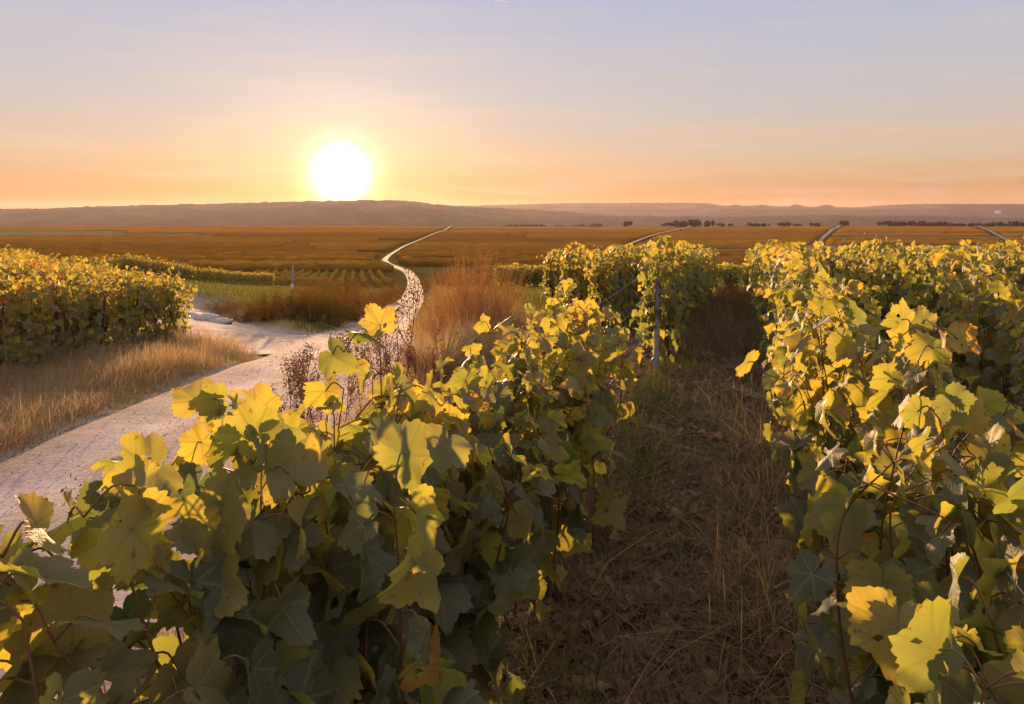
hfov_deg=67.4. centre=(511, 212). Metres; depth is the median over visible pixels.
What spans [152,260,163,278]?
grapevine
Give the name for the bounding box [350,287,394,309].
roadside bush
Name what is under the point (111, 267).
grapevine
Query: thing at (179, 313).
grapevine
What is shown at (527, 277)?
grapevine
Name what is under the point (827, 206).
knoll
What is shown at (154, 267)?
grapevine
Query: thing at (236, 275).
grapevine
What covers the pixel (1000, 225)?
tree
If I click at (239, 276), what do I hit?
grapevine
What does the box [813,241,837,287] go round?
grapevine
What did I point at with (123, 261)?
grapevine
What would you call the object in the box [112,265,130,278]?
grapevine
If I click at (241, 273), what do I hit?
grapevine
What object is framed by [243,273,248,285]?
grapevine
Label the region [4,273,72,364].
grapevine
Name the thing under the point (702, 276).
grapevine
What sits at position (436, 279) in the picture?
roadside bush
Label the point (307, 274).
vine row
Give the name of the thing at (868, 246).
grapevine
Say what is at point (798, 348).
grapevine
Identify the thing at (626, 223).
tree
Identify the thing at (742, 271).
grapevine
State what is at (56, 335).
trellis post
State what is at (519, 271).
grapevine
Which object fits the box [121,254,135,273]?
grapevine
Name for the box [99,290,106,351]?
trellis post
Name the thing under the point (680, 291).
grapevine
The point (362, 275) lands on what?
vine row
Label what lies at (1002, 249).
grapevine
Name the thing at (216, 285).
meadow grass
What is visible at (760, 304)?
grapevine
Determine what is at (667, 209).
hill
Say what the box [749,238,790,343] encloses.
grapevine
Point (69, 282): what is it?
grapevine
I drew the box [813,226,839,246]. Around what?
field track
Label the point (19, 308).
grapevine
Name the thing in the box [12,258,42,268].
grapevine
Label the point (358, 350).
dry weed
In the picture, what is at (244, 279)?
grapevine
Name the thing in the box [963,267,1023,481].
grapevine
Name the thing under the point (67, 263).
grapevine
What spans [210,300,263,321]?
roadside bush
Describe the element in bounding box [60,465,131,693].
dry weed
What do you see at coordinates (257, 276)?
grapevine
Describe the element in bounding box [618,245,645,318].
grapevine
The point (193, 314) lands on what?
chalk heap
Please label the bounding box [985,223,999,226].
tree
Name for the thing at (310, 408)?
dry weed
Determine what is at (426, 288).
roadside bush
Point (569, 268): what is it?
grapevine
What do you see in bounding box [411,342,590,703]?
grapevine
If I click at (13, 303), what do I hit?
grapevine
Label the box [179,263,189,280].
grapevine
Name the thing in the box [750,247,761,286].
grapevine
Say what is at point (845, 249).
grapevine
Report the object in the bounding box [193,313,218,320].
chalk heap
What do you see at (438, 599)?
grapevine
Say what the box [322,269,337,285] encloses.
vine row
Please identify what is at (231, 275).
grapevine
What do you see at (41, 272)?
grapevine
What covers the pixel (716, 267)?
grapevine
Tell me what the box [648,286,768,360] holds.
aisle grass
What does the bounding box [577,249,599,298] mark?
grapevine
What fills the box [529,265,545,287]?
grapevine
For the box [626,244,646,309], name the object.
grapevine
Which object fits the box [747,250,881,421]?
grapevine
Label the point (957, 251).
grapevine
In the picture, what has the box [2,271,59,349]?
grapevine
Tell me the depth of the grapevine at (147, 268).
48.49 m
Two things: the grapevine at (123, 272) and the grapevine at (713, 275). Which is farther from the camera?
the grapevine at (123, 272)
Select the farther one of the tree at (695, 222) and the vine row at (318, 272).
the tree at (695, 222)
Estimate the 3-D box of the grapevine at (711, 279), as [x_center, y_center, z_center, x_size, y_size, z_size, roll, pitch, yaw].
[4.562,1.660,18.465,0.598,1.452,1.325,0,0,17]
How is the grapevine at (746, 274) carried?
on the ground at (288, 326)
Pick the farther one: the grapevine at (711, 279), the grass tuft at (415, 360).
the grapevine at (711, 279)
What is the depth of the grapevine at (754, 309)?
12.88 m
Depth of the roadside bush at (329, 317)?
28.79 m
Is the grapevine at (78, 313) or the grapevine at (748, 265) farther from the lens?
the grapevine at (748, 265)
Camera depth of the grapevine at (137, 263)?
46.52 m
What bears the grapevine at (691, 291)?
on the ground at (288, 326)
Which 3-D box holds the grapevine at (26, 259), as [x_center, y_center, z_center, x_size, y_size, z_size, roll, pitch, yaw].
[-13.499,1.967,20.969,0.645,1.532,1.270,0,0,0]
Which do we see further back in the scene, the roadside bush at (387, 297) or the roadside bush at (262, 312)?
the roadside bush at (387, 297)
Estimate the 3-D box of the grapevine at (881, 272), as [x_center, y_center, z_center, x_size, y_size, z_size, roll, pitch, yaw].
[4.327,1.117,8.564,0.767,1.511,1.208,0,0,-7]
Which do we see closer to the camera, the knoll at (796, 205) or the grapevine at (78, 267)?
the grapevine at (78, 267)
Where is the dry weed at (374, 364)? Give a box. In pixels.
[361,289,404,415]
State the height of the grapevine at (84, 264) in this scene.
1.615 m
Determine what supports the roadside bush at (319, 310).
on the ground at (288, 326)
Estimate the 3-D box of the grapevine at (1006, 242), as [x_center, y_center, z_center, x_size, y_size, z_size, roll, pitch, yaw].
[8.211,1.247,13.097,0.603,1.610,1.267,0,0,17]
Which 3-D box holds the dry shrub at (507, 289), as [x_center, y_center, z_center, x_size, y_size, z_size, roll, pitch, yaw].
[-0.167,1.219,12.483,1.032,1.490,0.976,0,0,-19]
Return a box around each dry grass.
[0,318,261,462]
[102,284,546,700]
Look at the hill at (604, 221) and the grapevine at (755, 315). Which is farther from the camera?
the hill at (604, 221)
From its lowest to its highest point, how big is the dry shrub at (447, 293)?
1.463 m
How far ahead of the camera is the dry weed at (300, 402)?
5.07 m
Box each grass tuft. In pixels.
[387,320,495,389]
[387,329,457,379]
[415,308,514,366]
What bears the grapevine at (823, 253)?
on the ground at (288, 326)
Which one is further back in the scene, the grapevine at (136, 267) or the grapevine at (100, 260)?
the grapevine at (100, 260)
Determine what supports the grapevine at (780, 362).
on the ground at (288, 326)
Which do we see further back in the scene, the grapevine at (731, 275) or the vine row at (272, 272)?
the vine row at (272, 272)
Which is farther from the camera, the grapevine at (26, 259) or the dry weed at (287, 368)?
the grapevine at (26, 259)
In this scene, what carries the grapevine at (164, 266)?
on the ground at (288, 326)
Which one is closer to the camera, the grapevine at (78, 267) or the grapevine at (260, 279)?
the grapevine at (78, 267)
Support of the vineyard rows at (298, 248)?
on the ground at (288, 326)
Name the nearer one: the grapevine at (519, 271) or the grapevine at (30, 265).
the grapevine at (30, 265)
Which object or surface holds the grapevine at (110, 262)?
on the ground at (288, 326)
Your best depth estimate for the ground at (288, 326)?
9.72 m
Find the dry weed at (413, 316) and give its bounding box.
[372,261,444,388]
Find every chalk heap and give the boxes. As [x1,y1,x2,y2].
[182,311,201,317]
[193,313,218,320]
[208,318,232,323]
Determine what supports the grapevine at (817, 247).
on the ground at (288, 326)
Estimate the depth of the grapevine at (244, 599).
1.13 m
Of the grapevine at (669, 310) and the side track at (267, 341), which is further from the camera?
the side track at (267, 341)
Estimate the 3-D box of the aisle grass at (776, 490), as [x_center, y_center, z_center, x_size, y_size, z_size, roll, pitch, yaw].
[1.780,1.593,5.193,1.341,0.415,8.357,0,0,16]
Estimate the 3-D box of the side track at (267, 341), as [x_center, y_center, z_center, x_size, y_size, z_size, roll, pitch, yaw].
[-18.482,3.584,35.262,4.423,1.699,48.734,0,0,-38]
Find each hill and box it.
[0,200,624,226]
[437,214,1023,226]
[459,202,963,216]
[681,204,1023,217]
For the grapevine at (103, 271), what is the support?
on the ground at (288, 326)
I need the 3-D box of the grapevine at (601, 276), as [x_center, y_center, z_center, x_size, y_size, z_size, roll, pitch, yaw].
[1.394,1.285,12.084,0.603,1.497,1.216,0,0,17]
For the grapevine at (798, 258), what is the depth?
6.17 m
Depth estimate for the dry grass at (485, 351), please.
9.27 m
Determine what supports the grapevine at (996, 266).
on the ground at (288, 326)
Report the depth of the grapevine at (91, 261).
40.30 m
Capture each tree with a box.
[623,221,632,226]
[661,222,681,226]
[673,220,687,226]
[688,219,701,226]
[704,220,714,226]
[716,223,732,226]
[747,222,758,226]
[777,222,790,226]
[809,222,820,225]
[839,220,848,225]
[877,221,890,225]
[898,221,909,225]
[910,221,921,225]
[912,220,927,225]
[934,221,947,225]
[953,223,965,225]
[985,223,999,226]
[991,221,1003,226]
[1008,221,1018,226]
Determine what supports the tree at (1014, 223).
on the ground at (288, 326)
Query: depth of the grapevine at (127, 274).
17.57 m
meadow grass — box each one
[151,277,400,332]
[415,283,653,339]
[557,285,748,294]
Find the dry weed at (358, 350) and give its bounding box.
[346,276,395,383]
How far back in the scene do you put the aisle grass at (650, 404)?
4.99 m
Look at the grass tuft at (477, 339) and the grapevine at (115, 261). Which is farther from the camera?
the grapevine at (115, 261)
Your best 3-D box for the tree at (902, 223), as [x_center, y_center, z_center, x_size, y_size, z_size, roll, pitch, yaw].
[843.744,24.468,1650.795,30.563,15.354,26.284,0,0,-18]
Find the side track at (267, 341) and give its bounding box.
[158,304,392,354]
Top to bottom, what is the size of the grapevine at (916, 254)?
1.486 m
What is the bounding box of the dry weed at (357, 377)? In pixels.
[336,323,385,415]
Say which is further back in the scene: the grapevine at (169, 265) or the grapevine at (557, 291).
the grapevine at (169, 265)
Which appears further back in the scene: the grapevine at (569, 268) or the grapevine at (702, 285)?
the grapevine at (569, 268)
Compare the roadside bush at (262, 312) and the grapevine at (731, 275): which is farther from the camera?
the grapevine at (731, 275)
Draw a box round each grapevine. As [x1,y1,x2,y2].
[0,251,38,294]
[0,252,20,275]
[0,259,36,330]
[0,260,19,284]
[0,270,20,343]
[0,273,44,370]
[0,329,472,703]
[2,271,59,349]
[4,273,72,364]
[10,257,34,268]
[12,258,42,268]
[16,260,61,280]
[24,257,96,338]
[26,263,70,288]
[27,257,74,271]
[39,253,63,260]
[42,262,80,277]
[49,274,112,357]
[53,265,92,278]
[55,258,83,267]
[64,255,81,262]
[68,270,109,334]
[82,257,101,264]
[82,259,111,272]
[82,265,121,283]
[83,275,138,352]
[89,255,110,267]
[89,263,116,283]
[96,263,127,274]
[97,254,117,268]
[97,269,130,329]
[104,266,143,325]
[109,259,121,272]
[110,277,157,347]
[112,253,131,270]
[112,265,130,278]
[118,268,153,324]
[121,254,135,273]
[131,255,141,273]
[135,271,183,341]
[136,254,149,277]
[143,257,151,275]
[146,266,180,323]
[149,257,161,277]
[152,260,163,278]
[159,259,169,277]
[161,275,203,337]
[164,260,176,279]
[170,263,179,279]
[170,303,544,703]
[173,263,183,278]
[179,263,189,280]
[184,265,191,281]
[188,266,195,281]
[191,267,198,282]
[196,267,202,281]
[199,269,207,283]
[202,266,211,282]
[208,268,213,282]
[210,269,218,283]
[214,267,223,283]
[218,269,224,284]
[222,270,227,284]
[226,270,231,284]
[229,272,235,284]
[233,271,238,284]
[236,270,242,284]
[238,271,244,284]
[241,272,246,285]
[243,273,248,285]
[247,272,252,284]
[248,272,255,285]
[255,274,260,285]
[257,272,263,284]
[259,271,265,285]
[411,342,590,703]
[452,293,643,617]
[493,264,511,286]
[502,265,514,285]
[509,263,531,286]
[515,278,643,552]
[517,265,531,286]
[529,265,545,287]
[536,249,563,300]
[550,249,566,301]
[552,241,589,306]
[561,248,592,303]
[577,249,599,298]
[578,246,622,332]
[591,244,627,327]
[606,243,640,314]
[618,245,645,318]
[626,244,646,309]
[629,235,685,365]
[640,241,692,356]
[643,239,700,339]
[668,239,706,334]
[676,240,710,323]
[680,243,708,324]
[692,245,714,309]
[692,249,709,312]
[697,250,713,308]
[699,244,719,296]
[700,250,710,311]
[702,250,717,293]
[706,247,719,298]
[709,254,713,290]
[717,262,742,286]
[721,263,743,287]
[735,278,952,692]
[738,264,746,287]
[741,264,749,285]
[744,243,772,323]
[744,249,752,282]
[746,242,788,334]
[746,243,783,357]
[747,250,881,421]
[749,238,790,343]
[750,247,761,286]
[751,239,809,367]
[751,244,768,321]
[751,251,756,322]
[758,242,817,364]
[760,268,886,541]
[761,241,829,408]
[773,297,1023,703]
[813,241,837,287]
[814,245,832,290]
[815,442,1023,703]
[818,243,836,277]
[825,245,844,280]
[826,245,859,286]
[833,238,865,296]
[837,240,873,312]
[851,232,911,345]
[859,245,914,345]
[881,242,955,378]
[886,242,911,254]
[899,241,993,389]
[906,245,935,271]
[912,245,958,259]
[929,247,977,290]
[938,253,1020,437]
[948,244,1012,279]
[959,239,996,263]
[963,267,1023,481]
[974,239,1018,263]
[979,243,1019,305]
[991,240,1023,276]
[996,236,1023,322]
[1013,305,1023,478]
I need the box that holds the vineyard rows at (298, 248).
[0,226,1023,285]
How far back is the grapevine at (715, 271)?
21.21 m
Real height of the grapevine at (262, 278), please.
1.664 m
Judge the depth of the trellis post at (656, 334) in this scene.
7.97 m
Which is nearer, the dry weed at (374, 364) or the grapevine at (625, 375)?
the grapevine at (625, 375)
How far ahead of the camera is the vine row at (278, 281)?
106.82 m
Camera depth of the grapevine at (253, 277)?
79.50 m
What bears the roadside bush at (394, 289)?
on the ground at (288, 326)
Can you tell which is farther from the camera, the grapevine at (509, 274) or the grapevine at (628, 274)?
the grapevine at (509, 274)
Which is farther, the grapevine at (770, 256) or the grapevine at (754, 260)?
the grapevine at (754, 260)
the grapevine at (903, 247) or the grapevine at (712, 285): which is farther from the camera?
the grapevine at (712, 285)
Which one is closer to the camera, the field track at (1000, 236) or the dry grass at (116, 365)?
the dry grass at (116, 365)
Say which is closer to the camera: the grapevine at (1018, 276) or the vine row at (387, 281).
the grapevine at (1018, 276)
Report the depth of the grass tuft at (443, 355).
7.41 m
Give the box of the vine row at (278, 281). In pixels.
[271,269,303,284]
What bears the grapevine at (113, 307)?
on the ground at (288, 326)
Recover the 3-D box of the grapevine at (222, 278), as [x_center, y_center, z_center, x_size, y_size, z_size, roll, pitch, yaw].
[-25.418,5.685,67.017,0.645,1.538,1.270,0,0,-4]
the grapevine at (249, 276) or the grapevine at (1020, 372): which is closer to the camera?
the grapevine at (1020, 372)
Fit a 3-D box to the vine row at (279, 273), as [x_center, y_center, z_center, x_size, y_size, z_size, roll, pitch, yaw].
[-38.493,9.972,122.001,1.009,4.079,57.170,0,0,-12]
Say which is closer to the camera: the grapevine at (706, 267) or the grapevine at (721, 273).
the grapevine at (706, 267)
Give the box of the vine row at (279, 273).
[273,269,286,276]
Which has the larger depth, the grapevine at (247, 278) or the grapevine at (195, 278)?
the grapevine at (247, 278)
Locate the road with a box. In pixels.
[0,226,450,700]
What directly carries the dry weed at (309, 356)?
on the ground at (288, 326)
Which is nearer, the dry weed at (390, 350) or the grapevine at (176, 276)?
the dry weed at (390, 350)
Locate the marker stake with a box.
[291,265,293,302]
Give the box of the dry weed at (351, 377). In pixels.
[325,326,371,420]
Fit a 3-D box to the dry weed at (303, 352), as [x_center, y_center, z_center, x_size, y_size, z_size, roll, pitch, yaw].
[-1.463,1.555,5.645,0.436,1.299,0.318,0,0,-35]
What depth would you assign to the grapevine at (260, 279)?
83.38 m
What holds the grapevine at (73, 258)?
on the ground at (288, 326)
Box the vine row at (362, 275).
[359,270,368,286]
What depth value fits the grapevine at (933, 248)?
11.89 m
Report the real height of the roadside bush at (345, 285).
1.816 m
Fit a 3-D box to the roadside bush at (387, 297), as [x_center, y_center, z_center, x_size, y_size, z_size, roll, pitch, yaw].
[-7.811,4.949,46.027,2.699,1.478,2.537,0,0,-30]
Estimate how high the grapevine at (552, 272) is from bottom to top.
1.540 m
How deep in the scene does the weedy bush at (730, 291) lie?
20.42 m
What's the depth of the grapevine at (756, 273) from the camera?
10.95 m
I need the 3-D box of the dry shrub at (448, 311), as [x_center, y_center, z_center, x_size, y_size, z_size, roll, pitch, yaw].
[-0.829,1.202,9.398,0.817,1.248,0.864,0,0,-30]
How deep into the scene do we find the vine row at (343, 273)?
118.87 m
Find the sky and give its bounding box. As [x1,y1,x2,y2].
[0,0,1023,208]
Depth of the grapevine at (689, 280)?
10.13 m
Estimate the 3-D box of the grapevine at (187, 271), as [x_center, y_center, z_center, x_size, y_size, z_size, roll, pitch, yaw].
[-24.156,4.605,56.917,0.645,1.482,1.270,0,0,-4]
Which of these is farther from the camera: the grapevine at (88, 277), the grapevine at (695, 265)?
the grapevine at (88, 277)
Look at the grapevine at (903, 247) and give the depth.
14.51 m
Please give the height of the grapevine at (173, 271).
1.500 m
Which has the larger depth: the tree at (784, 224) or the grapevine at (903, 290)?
the tree at (784, 224)
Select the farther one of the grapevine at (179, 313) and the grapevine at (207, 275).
the grapevine at (207, 275)
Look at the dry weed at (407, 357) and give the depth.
4.79 m
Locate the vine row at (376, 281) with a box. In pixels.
[367,269,381,286]
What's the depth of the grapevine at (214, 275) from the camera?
64.61 m
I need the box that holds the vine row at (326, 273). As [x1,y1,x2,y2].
[309,270,328,285]
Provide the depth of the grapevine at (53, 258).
34.46 m
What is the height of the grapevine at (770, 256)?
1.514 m
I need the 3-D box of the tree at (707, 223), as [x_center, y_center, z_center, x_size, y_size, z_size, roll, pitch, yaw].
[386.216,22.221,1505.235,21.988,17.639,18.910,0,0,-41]
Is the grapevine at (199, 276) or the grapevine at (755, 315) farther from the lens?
the grapevine at (199, 276)
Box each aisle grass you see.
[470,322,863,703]
[470,347,719,703]
[499,340,824,703]
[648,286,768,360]
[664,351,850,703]
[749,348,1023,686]
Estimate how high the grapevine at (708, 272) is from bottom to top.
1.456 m
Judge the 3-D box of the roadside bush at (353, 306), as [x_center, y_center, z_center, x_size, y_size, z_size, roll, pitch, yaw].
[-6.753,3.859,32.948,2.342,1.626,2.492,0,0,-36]
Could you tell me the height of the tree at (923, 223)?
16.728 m
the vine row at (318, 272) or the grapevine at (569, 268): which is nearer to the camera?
the grapevine at (569, 268)
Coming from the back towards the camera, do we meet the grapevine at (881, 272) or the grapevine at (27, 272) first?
the grapevine at (27, 272)
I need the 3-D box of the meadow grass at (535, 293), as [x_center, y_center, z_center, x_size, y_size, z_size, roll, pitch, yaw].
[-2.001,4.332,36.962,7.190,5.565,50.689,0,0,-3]
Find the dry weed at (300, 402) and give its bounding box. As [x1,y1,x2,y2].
[285,369,325,422]
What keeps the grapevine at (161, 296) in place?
on the ground at (288, 326)
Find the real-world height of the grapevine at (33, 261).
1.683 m
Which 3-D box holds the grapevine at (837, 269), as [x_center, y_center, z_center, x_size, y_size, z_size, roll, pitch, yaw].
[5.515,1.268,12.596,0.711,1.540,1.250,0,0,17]
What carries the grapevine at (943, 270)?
on the ground at (288, 326)
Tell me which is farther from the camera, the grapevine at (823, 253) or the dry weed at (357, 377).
the grapevine at (823, 253)
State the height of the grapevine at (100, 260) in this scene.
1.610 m
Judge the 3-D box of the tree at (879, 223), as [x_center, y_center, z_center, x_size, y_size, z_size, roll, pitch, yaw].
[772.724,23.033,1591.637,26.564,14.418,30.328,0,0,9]
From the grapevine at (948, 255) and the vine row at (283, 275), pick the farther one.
the vine row at (283, 275)
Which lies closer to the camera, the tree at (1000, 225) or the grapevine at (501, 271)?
the grapevine at (501, 271)
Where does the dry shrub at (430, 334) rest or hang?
on the ground at (288, 326)
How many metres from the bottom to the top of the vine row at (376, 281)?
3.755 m
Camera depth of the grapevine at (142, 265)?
47.56 m
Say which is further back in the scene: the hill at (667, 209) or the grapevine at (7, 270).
the hill at (667, 209)
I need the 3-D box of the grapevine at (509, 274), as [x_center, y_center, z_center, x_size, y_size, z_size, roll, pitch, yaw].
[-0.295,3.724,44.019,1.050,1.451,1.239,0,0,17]
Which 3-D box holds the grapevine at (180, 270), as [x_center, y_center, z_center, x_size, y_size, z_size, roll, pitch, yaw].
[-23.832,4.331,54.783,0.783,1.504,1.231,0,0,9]
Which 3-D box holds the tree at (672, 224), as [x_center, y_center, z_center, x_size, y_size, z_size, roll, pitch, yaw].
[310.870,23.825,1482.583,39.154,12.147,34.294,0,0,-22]
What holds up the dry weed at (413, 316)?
on the ground at (288, 326)
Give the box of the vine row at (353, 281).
[349,270,355,286]
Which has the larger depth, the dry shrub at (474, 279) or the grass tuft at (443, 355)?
the dry shrub at (474, 279)
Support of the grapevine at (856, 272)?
on the ground at (288, 326)
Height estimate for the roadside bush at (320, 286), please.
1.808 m
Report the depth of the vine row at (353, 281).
103.92 m
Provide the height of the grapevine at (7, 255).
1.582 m
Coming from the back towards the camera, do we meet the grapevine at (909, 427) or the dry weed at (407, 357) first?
the dry weed at (407, 357)
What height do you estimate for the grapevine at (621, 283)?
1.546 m
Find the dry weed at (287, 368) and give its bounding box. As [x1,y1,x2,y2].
[271,354,323,419]
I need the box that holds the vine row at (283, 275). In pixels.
[266,270,294,283]
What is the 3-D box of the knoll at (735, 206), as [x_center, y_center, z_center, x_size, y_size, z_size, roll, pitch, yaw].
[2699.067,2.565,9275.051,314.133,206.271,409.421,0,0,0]
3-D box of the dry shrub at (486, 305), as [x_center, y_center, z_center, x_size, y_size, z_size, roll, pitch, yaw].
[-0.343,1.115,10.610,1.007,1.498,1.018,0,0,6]
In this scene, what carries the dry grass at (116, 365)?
on the ground at (288, 326)
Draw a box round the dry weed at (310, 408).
[289,348,345,427]
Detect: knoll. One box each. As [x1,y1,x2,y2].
[727,205,742,207]
[789,204,806,207]
[818,205,836,207]
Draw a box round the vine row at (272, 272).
[231,269,278,282]
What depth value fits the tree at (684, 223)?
1486.42 m
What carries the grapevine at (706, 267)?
on the ground at (288, 326)
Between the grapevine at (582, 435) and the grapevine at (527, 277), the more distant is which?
the grapevine at (527, 277)
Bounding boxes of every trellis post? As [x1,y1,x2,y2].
[0,286,4,365]
[55,283,57,350]
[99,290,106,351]
[653,278,660,373]
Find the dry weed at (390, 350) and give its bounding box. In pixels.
[372,323,405,377]
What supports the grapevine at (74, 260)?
on the ground at (288, 326)
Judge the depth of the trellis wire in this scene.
5.89 m
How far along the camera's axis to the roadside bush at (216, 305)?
29.88 m
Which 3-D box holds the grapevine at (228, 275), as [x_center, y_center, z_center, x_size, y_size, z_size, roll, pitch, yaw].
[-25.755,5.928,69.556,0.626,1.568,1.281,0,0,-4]
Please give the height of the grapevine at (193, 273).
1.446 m
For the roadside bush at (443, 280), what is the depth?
45.81 m
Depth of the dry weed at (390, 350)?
6.07 m
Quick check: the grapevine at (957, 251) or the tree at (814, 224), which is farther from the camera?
the tree at (814, 224)
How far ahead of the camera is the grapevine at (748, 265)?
20.40 m
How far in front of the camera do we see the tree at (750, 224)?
1597.05 m
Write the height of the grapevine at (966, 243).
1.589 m
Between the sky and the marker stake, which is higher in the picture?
the sky
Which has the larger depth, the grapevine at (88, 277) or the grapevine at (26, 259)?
the grapevine at (26, 259)
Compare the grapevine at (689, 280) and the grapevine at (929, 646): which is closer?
the grapevine at (929, 646)
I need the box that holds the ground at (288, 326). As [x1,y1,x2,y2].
[0,226,1023,703]
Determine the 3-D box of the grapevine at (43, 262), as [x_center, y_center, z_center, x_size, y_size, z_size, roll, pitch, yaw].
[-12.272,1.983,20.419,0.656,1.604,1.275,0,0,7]
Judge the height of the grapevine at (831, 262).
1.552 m
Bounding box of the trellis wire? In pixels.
[0,269,653,692]
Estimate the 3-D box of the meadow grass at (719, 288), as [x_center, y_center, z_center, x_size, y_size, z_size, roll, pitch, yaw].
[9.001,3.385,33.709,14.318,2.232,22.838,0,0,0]
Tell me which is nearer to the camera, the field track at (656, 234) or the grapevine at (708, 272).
the grapevine at (708, 272)
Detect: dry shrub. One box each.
[410,305,445,345]
[417,261,478,343]
[423,255,476,323]
[427,244,500,333]
[445,244,501,317]
[455,247,521,346]
[474,253,531,322]
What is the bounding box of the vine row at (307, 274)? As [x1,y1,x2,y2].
[283,270,311,284]
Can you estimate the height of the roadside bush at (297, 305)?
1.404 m
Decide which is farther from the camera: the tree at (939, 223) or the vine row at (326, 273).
the tree at (939, 223)
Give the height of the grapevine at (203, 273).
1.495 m
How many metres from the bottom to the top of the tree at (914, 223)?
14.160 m
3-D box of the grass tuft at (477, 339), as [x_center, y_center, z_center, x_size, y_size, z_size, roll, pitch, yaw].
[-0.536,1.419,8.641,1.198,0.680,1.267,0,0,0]
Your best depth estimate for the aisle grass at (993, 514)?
4.20 m
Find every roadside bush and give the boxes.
[198,295,240,313]
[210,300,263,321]
[231,290,288,320]
[254,280,322,318]
[283,278,346,322]
[294,269,347,303]
[307,286,365,326]
[313,270,374,308]
[333,287,380,320]
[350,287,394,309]
[361,285,401,306]
[375,284,403,301]
[421,280,440,290]
[427,274,449,285]
[435,275,453,285]
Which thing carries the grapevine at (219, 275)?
on the ground at (288, 326)
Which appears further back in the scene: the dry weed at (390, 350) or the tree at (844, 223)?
the tree at (844, 223)
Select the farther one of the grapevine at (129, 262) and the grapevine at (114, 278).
the grapevine at (129, 262)
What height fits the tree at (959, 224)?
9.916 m
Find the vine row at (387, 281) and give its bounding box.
[376,269,393,287]
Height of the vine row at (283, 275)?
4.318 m
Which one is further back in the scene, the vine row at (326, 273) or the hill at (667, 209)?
the hill at (667, 209)
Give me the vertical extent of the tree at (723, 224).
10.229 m
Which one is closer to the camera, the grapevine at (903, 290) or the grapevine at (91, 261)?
the grapevine at (903, 290)
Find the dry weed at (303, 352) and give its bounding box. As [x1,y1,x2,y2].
[281,339,328,421]
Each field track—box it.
[627,226,693,244]
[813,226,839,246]
[976,226,1007,240]
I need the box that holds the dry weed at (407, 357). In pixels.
[381,316,418,411]
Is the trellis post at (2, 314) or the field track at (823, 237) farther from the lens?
the field track at (823, 237)
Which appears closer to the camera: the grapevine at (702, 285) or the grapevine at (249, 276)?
the grapevine at (702, 285)
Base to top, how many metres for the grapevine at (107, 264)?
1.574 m
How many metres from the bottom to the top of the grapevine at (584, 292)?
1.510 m
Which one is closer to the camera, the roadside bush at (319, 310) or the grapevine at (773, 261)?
the grapevine at (773, 261)
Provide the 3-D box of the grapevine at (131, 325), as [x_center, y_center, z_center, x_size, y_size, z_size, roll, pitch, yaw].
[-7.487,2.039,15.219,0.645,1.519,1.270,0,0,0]
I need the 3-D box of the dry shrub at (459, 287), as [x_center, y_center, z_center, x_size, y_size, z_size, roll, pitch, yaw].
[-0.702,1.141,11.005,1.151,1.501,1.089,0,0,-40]
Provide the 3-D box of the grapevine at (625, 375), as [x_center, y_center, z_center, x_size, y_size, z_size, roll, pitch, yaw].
[0.382,1.098,4.274,0.738,1.453,1.415,0,0,17]
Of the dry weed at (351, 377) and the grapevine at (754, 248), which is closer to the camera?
the dry weed at (351, 377)
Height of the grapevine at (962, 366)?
1.503 m
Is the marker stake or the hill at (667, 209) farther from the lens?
the hill at (667, 209)
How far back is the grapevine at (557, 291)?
20.31 m
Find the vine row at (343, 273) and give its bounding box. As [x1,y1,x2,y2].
[336,269,346,284]
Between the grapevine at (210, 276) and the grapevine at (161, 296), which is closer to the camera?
the grapevine at (161, 296)
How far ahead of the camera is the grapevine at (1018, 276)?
8.05 m
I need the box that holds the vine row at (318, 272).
[295,269,320,284]
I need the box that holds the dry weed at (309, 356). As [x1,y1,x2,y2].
[273,335,318,422]

